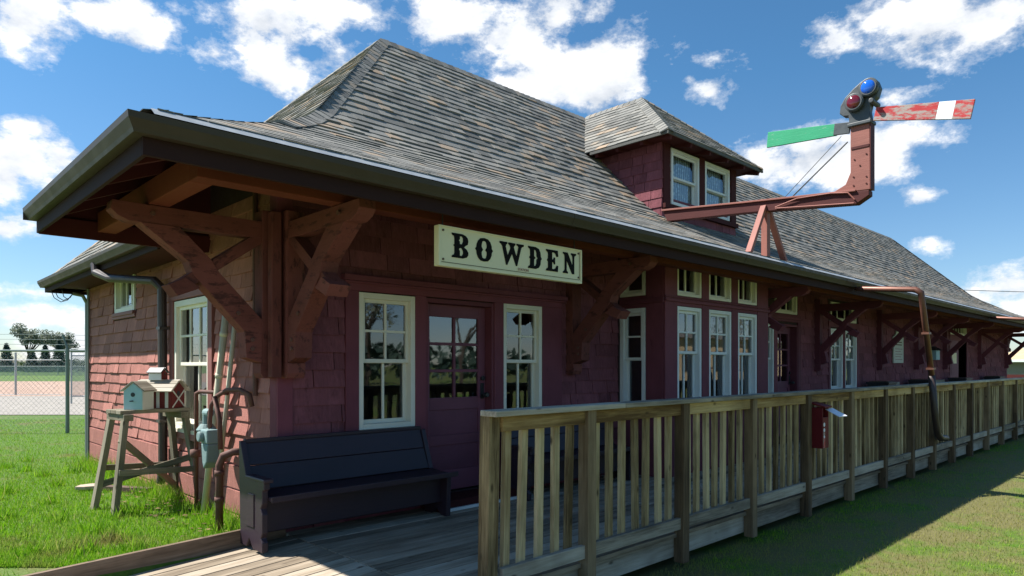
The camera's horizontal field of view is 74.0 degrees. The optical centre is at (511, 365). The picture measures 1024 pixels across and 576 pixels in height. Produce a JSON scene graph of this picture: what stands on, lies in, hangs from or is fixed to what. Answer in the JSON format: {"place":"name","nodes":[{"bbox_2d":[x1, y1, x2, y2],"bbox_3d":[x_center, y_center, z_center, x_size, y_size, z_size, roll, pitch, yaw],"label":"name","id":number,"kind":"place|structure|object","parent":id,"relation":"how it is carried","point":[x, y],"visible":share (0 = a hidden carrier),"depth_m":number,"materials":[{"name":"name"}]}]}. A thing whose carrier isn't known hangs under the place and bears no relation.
{"place":"outdoors","nodes":[
{"label":"outdoors","id":0,"kind":"place"},
{"bbox_2d":[0,396,84,414],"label":"gravel path","id":1,"kind":"structure","parent":0,"point":[14,405],"depth_m":22.90,"materials":[{"name":"grey gravel"}]},
{"bbox_2d":[70,348,84,403],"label":"backstop gate","id":2,"kind":"structure","parent":1,"relation":"on","point":[76,391],"depth_m":24.01,"materials":[{"name":"metal"}]},
{"bbox_2d":[0,369,1023,575],"bbox_3d":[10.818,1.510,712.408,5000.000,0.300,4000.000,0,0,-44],"label":"ground","id":3,"kind":"structure","parent":0,"point":[670,564],"depth_m":6.63,"materials":[{"name":"green plant"}]},
{"bbox_2d":[0,342,13,371],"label":"spruce tree","id":4,"kind":"object","parent":3,"relation":"on","point":[6,355],"visible":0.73,"depth_m":139.70,"materials":[{"name":"green plant"}]},
{"bbox_2d":[0,353,61,394],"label":"chain link fence","id":5,"kind":"object","parent":3,"relation":"on","point":[15,369],"visible":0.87,"depth_m":31.37,"materials":[{"name":"metal"}]},
{"bbox_2d":[23,352,39,371],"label":"spruce tree","id":6,"kind":"object","parent":3,"relation":"on","point":[33,357],"visible":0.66,"depth_m":139.53,"materials":[{"name":"green plant"}]},
{"bbox_2d":[9,323,56,371],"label":"broadleaf tree","id":7,"kind":"object","parent":3,"relation":"on","point":[18,329],"visible":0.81,"depth_m":149.36,"materials":[{"name":"green plant"}]},
{"bbox_2d":[0,381,84,395],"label":"baseball infield","id":8,"kind":"object","parent":3,"relation":"on","point":[45,388],"depth_m":41.62,"materials":[{"name":"white sand"}]},
{"bbox_2d":[0,366,84,375],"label":"outfield fence","id":9,"kind":"object","parent":3,"relation":"on","point":[5,367],"visible":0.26,"depth_m":93.31,"materials":[{"name":"metal"}]},
{"bbox_2d":[0,334,84,432],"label":"chain link fence","id":10,"kind":"object","parent":3,"relation":"on","point":[67,351],"visible":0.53,"depth_m":13.78,"materials":[{"name":"metal"}]},
{"bbox_2d":[3,358,84,370],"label":"hedge row","id":11,"kind":"object","parent":3,"relation":"on","point":[20,363],"visible":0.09,"depth_m":150.54,"materials":[{"name":"green plant"}]},
{"bbox_2d":[36,345,53,371],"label":"spruce tree","id":12,"kind":"object","parent":3,"relation":"on","point":[44,357],"visible":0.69,"depth_m":139.63,"materials":[{"name":"green plant"}]},
{"bbox_2d":[48,339,64,371],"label":"spruce tree","id":13,"kind":"object","parent":3,"relation":"on","point":[56,355],"visible":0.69,"depth_m":139.55,"materials":[{"name":"green plant"}]},
{"bbox_2d":[48,331,80,361],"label":"broadleaf tree","id":14,"kind":"object","parent":3,"relation":"on","point":[69,339],"visible":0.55,"depth_m":156.17,"materials":[{"name":"green plant"}]},
{"bbox_2d":[75,483,94,489],"bbox_3d":[-4.609,1.335,7.495,0.319,0.040,0.207,0,0,-11],"label":"splash slab","id":15,"kind":"object","parent":3,"relation":"on","point":[85,486],"depth_m":7.40,"materials":[{"name":"concrete"}]},
{"bbox_2d":[0,418,239,575],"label":"lawn grass","id":16,"kind":"structure","parent":3,"relation":"on","point":[46,561],"depth_m":6.00,"materials":[{"name":"green plant"}]},
{"bbox_2d":[102,485,152,492],"bbox_3d":[-4.201,1.335,7.370,0.716,0.060,0.090,0,0,18],"label":"wooden plank","id":17,"kind":"object","parent":3,"relation":"on","point":[110,487],"depth_m":7.31,"materials":[{"name":"grey wood"}]},
{"bbox_2d":[90,407,193,516],"bbox_3d":[-3.540,0.912,6.620,0.574,0.988,0.848,0,0,40],"label":"sawhorse table","id":18,"kind":"object","parent":3,"relation":"on","point":[147,466],"visible":0.78,"depth_m":6.48,"materials":[{"name":"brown wood"}]},
{"bbox_2d":[120,381,156,409],"bbox_3d":[-3.548,0.282,6.440,0.242,0.270,0.238,0,0,4],"label":"birdhouse","id":19,"kind":"object","parent":18,"relation":"on","point":[138,395],"visible":1,"depth_m":6.37,"materials":[{"name":"teal wood"}]},
{"bbox_2d":[138,379,190,408],"bbox_3d":[-3.478,0.277,6.725,0.430,0.280,0.336,0,0,6],"label":"birdhouse","id":20,"kind":"object","parent":18,"relation":"on","point":[168,393],"visible":0.64,"depth_m":6.63,"materials":[{"name":"red wood"}]},
{"bbox_2d":[146,367,168,379],"bbox_3d":[-3.502,0.080,6.719,0.154,0.125,0.140,0,0,6],"label":"birdhouse","id":21,"kind":"object","parent":20,"relation":"on","point":[157,373],"visible":1,"depth_m":6.67,"materials":[{"name":"white wood"}]},
{"bbox_2d":[65,448,239,532],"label":"wall grass","id":22,"kind":"structure","parent":3,"relation":"on","point":[166,490],"depth_m":6.81,"materials":[{"name":"green plant"}]},
{"bbox_2d":[103,489,238,536],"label":"dry leaves","id":23,"kind":"object","parent":3,"relation":"on","point":[168,511],"visible":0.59,"depth_m":6.42,"materials":[{"name":"plant"}]},
{"bbox_2d":[200,315,228,513],"bbox_3d":[-2.661,0.470,6.077,0.528,1.835,0.070,0,0,44],"label":"leaning pole","id":24,"kind":"object","parent":3,"relation":"on","point":[219,373],"visible":0.71,"depth_m":5.99,"materials":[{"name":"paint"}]},
{"bbox_2d":[213,326,236,513],"bbox_3d":[-2.545,0.460,6.029,0.038,1.850,0.519,0,0,-44],"label":"leaning pole","id":25,"kind":"object","parent":3,"relation":"on","point":[229,377],"visible":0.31,"depth_m":5.96,"materials":[{"name":"paint"}]},
{"bbox_2d":[22,425,1023,575],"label":"wooden deck","id":26,"kind":"structure","parent":3,"relation":"on","point":[418,542],"depth_m":5.10,"materials":[{"name":"brown wood"}]},
{"bbox_2d":[239,426,457,552],"bbox_3d":[-1.278,0.944,5.546,1.766,0.772,0.505,0,0,-44],"label":"pew bench","id":27,"kind":"object","parent":26,"relation":"on","point":[288,488],"visible":1,"depth_m":5.44,"materials":[{"name":"blue paint"}]},
{"bbox_2d":[500,422,638,500],"bbox_3d":[0.654,0.944,7.410,1.776,0.772,0.505,0,0,-44],"label":"pew bench","id":28,"kind":"object","parent":26,"relation":"on","point":[531,455],"visible":0.3,"depth_m":7.21,"materials":[{"name":"blue paint"}]},
{"bbox_2d":[478,377,1023,575],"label":"deck railing","id":29,"kind":"object","parent":26,"relation":"on","point":[885,427],"visible":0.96,"depth_m":5.63,"materials":[{"name":"brown wood"}]},
{"bbox_2d":[812,401,846,448],"bbox_3d":[3.272,0.612,7.046,0.240,0.485,0.353,0,0,-44],"label":"leaflet box","id":30,"kind":"object","parent":29,"relation":"attached to","point":[820,427],"visible":0.94,"depth_m":7.02,"materials":[{"name":"red metal"}]},
{"bbox_2d":[866,381,897,386],"bbox_3d":[7.706,0.828,14.155,0.540,1.005,0.440,0,0,-44],"label":"planter box","id":31,"kind":"object","parent":26,"relation":"on","point":[877,383],"visible":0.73,"depth_m":13.99,"materials":[{"name":"black metal"}]},
{"bbox_2d":[908,379,927,383],"bbox_3d":[9.722,0.828,16.099,0.590,1.005,0.440,0,0,-44],"label":"planter box","id":32,"kind":"object","parent":26,"relation":"on","point":[915,381],"visible":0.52,"depth_m":15.92,"materials":[{"name":"black metal"}]},
{"bbox_2d":[948,377,972,381],"bbox_3d":[12.204,0.828,18.494,0.640,1.005,0.440,0,0,-44],"label":"planter box","id":33,"kind":"object","parent":26,"relation":"on","point":[952,379],"visible":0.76,"depth_m":18.33,"materials":[{"name":"black metal"}]},
{"bbox_2d":[983,376,1004,379],"bbox_3d":[15.155,0.828,21.341,0.740,1.005,0.440,0,0,-44],"label":"planter box","id":34,"kind":"object","parent":26,"relation":"on","point":[992,377],"visible":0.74,"depth_m":21.14,"materials":[{"name":"black metal"}]},
{"bbox_2d":[23,38,1023,531],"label":"train station","id":35,"kind":"object","parent":3,"relation":"on","point":[293,242],"visible":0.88,"depth_m":7.49,"materials":[{"name":"wood"}]},
{"bbox_2d":[111,274,136,316],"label":"window","id":36,"kind":"structure","parent":35,"relation":"in","point":[122,306],"depth_m":8.76,"materials":[{"name":"beige paint"}]},
{"bbox_2d":[174,296,206,434],"bbox_3d":[-3.171,0.008,6.828,0.170,1.355,1.040,0,0,-44],"label":"window","id":37,"kind":"structure","parent":35,"relation":"in","point":[183,335],"depth_m":7.10,"materials":[{"name":"beige paint"}]},
{"bbox_2d":[190,387,254,530],"bbox_3d":[-2.628,0.801,5.908,1.098,1.238,0.268,0,0,42],"label":"gas meter","id":38,"kind":"object","parent":35,"relation":"attached to","point":[208,434],"visible":0.98,"depth_m":5.76,"materials":[{"name":"paint"}]},
{"bbox_2d":[359,292,414,429],"bbox_3d":[-1.147,-0.018,6.134,0.660,1.245,0.150,0,0,-44],"label":"window","id":39,"kind":"structure","parent":35,"relation":"in","point":[407,419],"depth_m":6.17,"materials":[{"name":"beige paint"}]},
{"bbox_2d":[428,304,488,489],"bbox_3d":[-0.552,0.316,6.750,0.806,1.828,0.130,0,0,-44],"label":"door","id":40,"kind":"structure","parent":35,"relation":"in","point":[453,422],"depth_m":6.81,"materials":[{"name":"paint"}]},
{"bbox_2d":[434,214,581,283],"bbox_3d":[0.026,-0.940,5.524,1.610,0.420,0.058,0,0,-44],"label":"station sign","id":41,"kind":"object","parent":35,"relation":"hanging from","point":[463,249],"visible":0.99,"depth_m":5.41,"materials":[{"name":"white wood"}]},
{"bbox_2d":[504,303,541,408],"bbox_3d":[0.078,-0.045,7.335,0.590,1.210,0.122,0,0,-44],"label":"window","id":42,"kind":"structure","parent":35,"relation":"in","point":[535,362],"depth_m":7.47,"materials":[{"name":"beige paint"}]},
{"bbox_2d":[620,308,645,401],"bbox_3d":[1.520,-0.080,8.381,0.122,1.240,0.380,0,0,-44],"label":"window","id":43,"kind":"structure","parent":35,"relation":"in","point":[625,360],"depth_m":8.44,"materials":[{"name":"white paint"}]},
{"bbox_2d":[620,271,645,297],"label":"window","id":44,"kind":"structure","parent":35,"relation":"in","point":[626,293],"depth_m":8.28,"materials":[{"name":"beige paint"}]},
{"bbox_2d":[670,148,698,206],"bbox_3d":[2.670,-2.890,10.662,0.800,0.860,0.134,0,0,-44],"label":"window","id":45,"kind":"structure","parent":35,"relation":"in","point":[680,184],"depth_m":10.77,"materials":[{"name":"white paint"}]},
{"bbox_2d":[678,306,700,397],"bbox_3d":[2.141,-0.090,8.444,0.560,1.260,0.152,0,0,-44],"label":"window","id":46,"kind":"structure","parent":35,"relation":"in","point":[694,352],"depth_m":8.56,"materials":[{"name":"white paint"}]},
{"bbox_2d":[678,269,700,297],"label":"window","id":47,"kind":"structure","parent":35,"relation":"in","point":[694,277],"depth_m":8.57,"materials":[{"name":"beige paint"}]},
{"bbox_2d":[705,161,729,220],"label":"window","id":48,"kind":"structure","parent":35,"relation":"in","point":[713,194],"depth_m":11.46,"materials":[{"name":"white paint"}]},
{"bbox_2d":[709,310,730,395],"bbox_3d":[2.681,-0.090,8.965,0.580,1.260,0.152,0,0,-44],"label":"window","id":49,"kind":"structure","parent":35,"relation":"in","point":[724,353],"depth_m":9.09,"materials":[{"name":"white paint"}]},
{"bbox_2d":[709,274,730,301],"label":"window","id":50,"kind":"structure","parent":35,"relation":"in","point":[725,283],"depth_m":9.09,"materials":[{"name":"beige paint"}]},
{"bbox_2d":[738,313,756,394],"bbox_3d":[3.217,-0.090,9.482,0.550,1.260,0.152,0,0,-44],"label":"window","id":51,"kind":"structure","parent":35,"relation":"in","point":[749,335],"depth_m":9.60,"materials":[{"name":"white paint"}]},
{"bbox_2d":[738,280,756,305],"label":"window","id":52,"kind":"structure","parent":35,"relation":"in","point":[751,287],"depth_m":9.61,"materials":[{"name":"beige paint"}]},
{"bbox_2d":[768,324,773,392],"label":"window","id":53,"kind":"structure","parent":35,"relation":"in","point":[770,331],"depth_m":11.41,"materials":[{"name":"white paint"}]},
{"bbox_2d":[775,297,796,314],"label":"window","id":54,"kind":"structure","parent":35,"relation":"in","point":[792,310],"depth_m":12.04,"materials":[{"name":"beige paint"}]},
{"bbox_2d":[778,327,794,435],"bbox_3d":[4.720,0.276,11.864,0.756,1.908,0.130,0,0,-44],"label":"door","id":55,"kind":"structure","parent":35,"relation":"in","point":[783,386],"depth_m":12.04,"materials":[{"name":"paint"}]},
{"bbox_2d":[661,77,974,262],"bbox_3d":[3.531,-2.338,8.473,1.039,1.922,3.800,0,0,-44],"label":"semaphore signal","id":56,"kind":"object","parent":35,"relation":"on","point":[860,102],"visible":0.96,"depth_m":7.98,"materials":[{"name":"paint"}]},
{"bbox_2d":[831,328,842,388],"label":"window","id":57,"kind":"structure","parent":35,"relation":"in","point":[839,343],"depth_m":13.52,"materials":[{"name":"white paint"}]},
{"bbox_2d":[830,301,855,323],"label":"window","id":58,"kind":"structure","parent":35,"relation":"in","point":[850,311],"depth_m":13.62,"materials":[{"name":"beige paint"}]},
{"bbox_2d":[845,331,856,387],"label":"window","id":59,"kind":"structure","parent":35,"relation":"in","point":[853,340],"depth_m":14.05,"materials":[{"name":"white paint"}]},
{"bbox_2d":[892,331,903,362],"bbox_3d":[8.993,-0.440,15.817,0.700,0.760,0.034,0,0,-44],"label":"wall plaque","id":60,"kind":"object","parent":35,"relation":"attached to","point":[898,352],"depth_m":15.79,"materials":[{"name":"stone"}]},
{"bbox_2d":[854,286,949,440],"bbox_3d":[5.759,-0.025,10.111,1.207,2.327,1.023,0,0,-44],"label":"copper downspout","id":61,"kind":"object","parent":35,"relation":"attached to","point":[930,368],"visible":1,"depth_m":9.73,"materials":[{"name":"brown metal"}]},
{"bbox_2d":[931,346,940,359],"bbox_3d":[11.126,-0.334,17.797,0.400,0.368,0.198,0,0,-44],"label":"wall box","id":62,"kind":"object","parent":35,"relation":"attached to","point":[935,353],"visible":0.74,"depth_m":17.71,"materials":[{"name":"black metal"}]},
{"bbox_2d":[952,353,956,362],"bbox_3d":[12.528,-0.210,19.238,0.460,0.300,0.009,0,0,-44],"label":"paper notice","id":63,"kind":"object","parent":35,"relation":"attached to","point":[954,357],"visible":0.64,"depth_m":19.24,"materials":[{"name":"white paper"}]},
{"bbox_2d":[951,340,957,376],"bbox_3d":[12.568,0.260,19.306,0.850,1.940,0.031,0,0,-44],"label":"freight door","id":64,"kind":"structure","parent":35,"relation":"in","point":[954,367],"depth_m":19.30,"materials":[{"name":"paint"}]},
{"bbox_2d":[951,328,966,335],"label":"window","id":65,"kind":"structure","parent":35,"relation":"in","point":[963,331],"depth_m":20.12,"materials":[{"name":"beige paint"}]},
{"bbox_2d":[990,316,1023,320],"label":"copper downspout","id":66,"kind":"object","parent":35,"relation":"attached to","point":[1007,318],"visible":1,"depth_m":16.10,"materials":[{"name":"brown metal"}]},
{"bbox_2d":[1007,348,1023,374],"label":"house","id":67,"kind":"structure","parent":3,"relation":"on","point":[1016,367],"depth_m":41.85,"materials":[{"name":"stone"}]},
{"bbox_2d":[1007,375,1023,377],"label":"red board fence","id":68,"kind":"object","parent":3,"relation":"on","point":[1013,376],"depth_m":26.43,"materials":[{"name":"paint"}]},
{"bbox_2d":[0,0,1023,362],"label":"sky","id":69,"kind":"structure","parent":0,"point":[950,193],"materials":[{"name":"blue"}]},
{"bbox_2d":[650,437,1023,575],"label":"lawn grass","id":70,"kind":"structure","parent":0,"point":[854,541],"depth_m":6.24,"materials":[{"name":"green plant"}]},
{"bbox_2d":[968,290,1020,291],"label":"power line","id":71,"kind":"object","parent":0,"point":[999,291],"visible":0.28,"depth_m":44.65,"materials":[{"name":"black metal"}]}
]}

